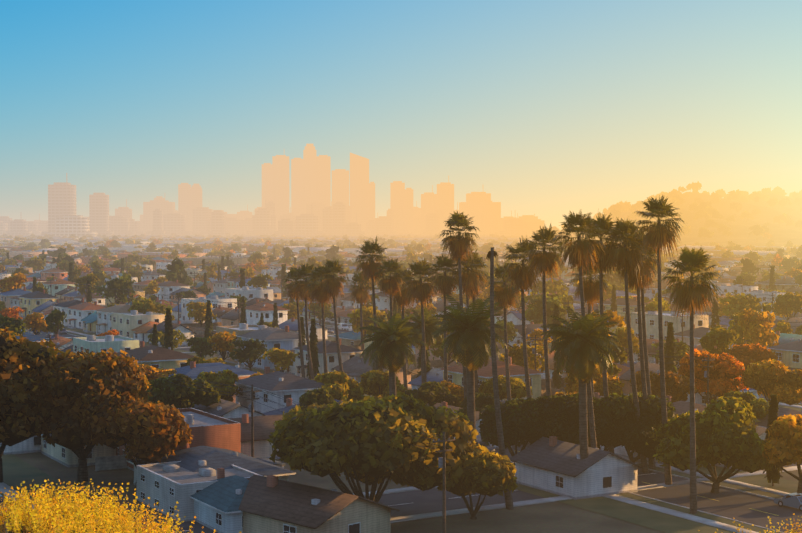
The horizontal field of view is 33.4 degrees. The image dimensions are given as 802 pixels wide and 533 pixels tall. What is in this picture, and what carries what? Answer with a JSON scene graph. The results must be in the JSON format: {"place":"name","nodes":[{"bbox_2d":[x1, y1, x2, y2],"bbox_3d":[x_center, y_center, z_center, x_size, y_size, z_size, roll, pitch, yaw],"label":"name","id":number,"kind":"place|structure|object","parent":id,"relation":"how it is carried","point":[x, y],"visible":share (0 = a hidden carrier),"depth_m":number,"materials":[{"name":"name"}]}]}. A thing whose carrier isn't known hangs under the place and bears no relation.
{"place":"outdoors","nodes":[
{"label":"outdoors","id":0,"kind":"place"},
{"bbox_2d":[0,293,801,532],"bbox_3d":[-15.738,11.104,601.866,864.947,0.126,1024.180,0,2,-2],"label":"ground","id":1,"kind":"structure","parent":0,"point":[745,499],"depth_m":142.08,"materials":[{"name":"green plant"}]},
{"bbox_2d":[0,0,801,229],"label":"sky","id":2,"kind":"structure","parent":0,"point":[550,109],"materials":[{"name":"blue"}]},
{"bbox_2d":[1,230,801,532],"bbox_3d":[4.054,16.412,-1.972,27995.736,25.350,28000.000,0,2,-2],"label":"ground","id":3,"kind":"structure","parent":0,"point":[554,517],"depth_m":134.91,"materials":[{"name":"green plant"}]},
{"bbox_2d":[0,144,543,236],"bbox_3d":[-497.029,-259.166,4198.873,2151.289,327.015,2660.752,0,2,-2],"label":"skyline","id":4,"kind":"structure","parent":3,"relation":"on","point":[315,209],"depth_m":4001.64},
{"bbox_2d":[0,279,700,470],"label":"garden fences","id":5,"kind":"object","parent":3,"relation":"on","point":[111,462],"visible":0.02,"depth_m":264.13,"materials":[{"name":"wood"}]},
{"bbox_2d":[0,326,801,519],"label":"trees","id":6,"kind":"object","parent":3,"relation":"on","point":[76,402],"visible":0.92,"depth_m":145.93,"materials":[{"name":"green plant"}]},
{"bbox_2d":[0,230,801,405],"bbox_3d":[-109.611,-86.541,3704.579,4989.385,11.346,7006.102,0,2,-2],"label":"city houses","id":7,"kind":"structure","parent":3,"relation":"on","point":[134,328],"depth_m":396.30,"materials":[{"name":"white paint"}]},
{"bbox_2d":[0,232,801,388],"bbox_3d":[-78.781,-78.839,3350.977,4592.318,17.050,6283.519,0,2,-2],"label":"city trees","id":8,"kind":"object","parent":3,"relation":"on","point":[742,308],"visible":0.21,"depth_m":413.19,"materials":[{"name":"green plant"}]},
{"bbox_2d":[0,366,801,532],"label":"houses","id":9,"kind":"structure","parent":3,"relation":"on","point":[216,476],"depth_m":143.34,"materials":[{"name":"white paint"}]},
{"bbox_2d":[0,478,801,532],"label":"mustard flowers","id":10,"kind":"object","parent":3,"relation":"on","point":[97,517],"visible":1,"depth_m":33.82,"materials":[{"name":"yellow plant"}]},
{"bbox_2d":[0,292,801,514],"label":"parked cars","id":11,"kind":"object","parent":3,"relation":"on","point":[793,500],"visible":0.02,"depth_m":139.11,"materials":[{"name":"paint"}]},
{"bbox_2d":[11,256,796,532],"bbox_3d":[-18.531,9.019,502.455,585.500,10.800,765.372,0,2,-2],"label":"utility poles","id":12,"kind":"object","parent":3,"relation":"on","point":[441,462],"visible":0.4,"depth_m":193.57,"materials":[{"name":"wood"},{"name":"metal"}]},
{"bbox_2d":[0,255,800,448],"bbox_3d":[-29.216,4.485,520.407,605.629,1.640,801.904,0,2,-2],"label":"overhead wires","id":13,"kind":"object","parent":12,"relation":"attached to","point":[370,320],"visible":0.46,"depth_m":315.19,"materials":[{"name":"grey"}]},
{"bbox_2d":[359,295,620,458],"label":"palm trees","id":14,"kind":"object","parent":3,"relation":"on","point":[585,338],"visible":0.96,"depth_m":148.29,"materials":[{"name":"green plant"}]},
{"bbox_2d":[283,195,722,513],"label":"palm trees","id":15,"kind":"object","parent":3,"relation":"on","point":[630,260],"visible":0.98,"depth_m":162.88,"materials":[{"name":"green plant"}]},
{"bbox_2d":[554,192,801,246],"bbox_3d":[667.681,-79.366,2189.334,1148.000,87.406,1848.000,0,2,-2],"label":"hill","id":16,"kind":"structure","parent":0,"point":[740,230],"depth_m":1852.35,"materials":[{"name":"orange"}]},
{"bbox_2d":[536,181,801,241],"bbox_3d":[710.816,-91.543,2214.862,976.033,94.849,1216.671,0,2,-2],"label":"hill trees","id":17,"kind":"object","parent":16,"relation":"on","point":[705,210],"visible":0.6,"depth_m":1975.04,"materials":[{"name":"green plant"}]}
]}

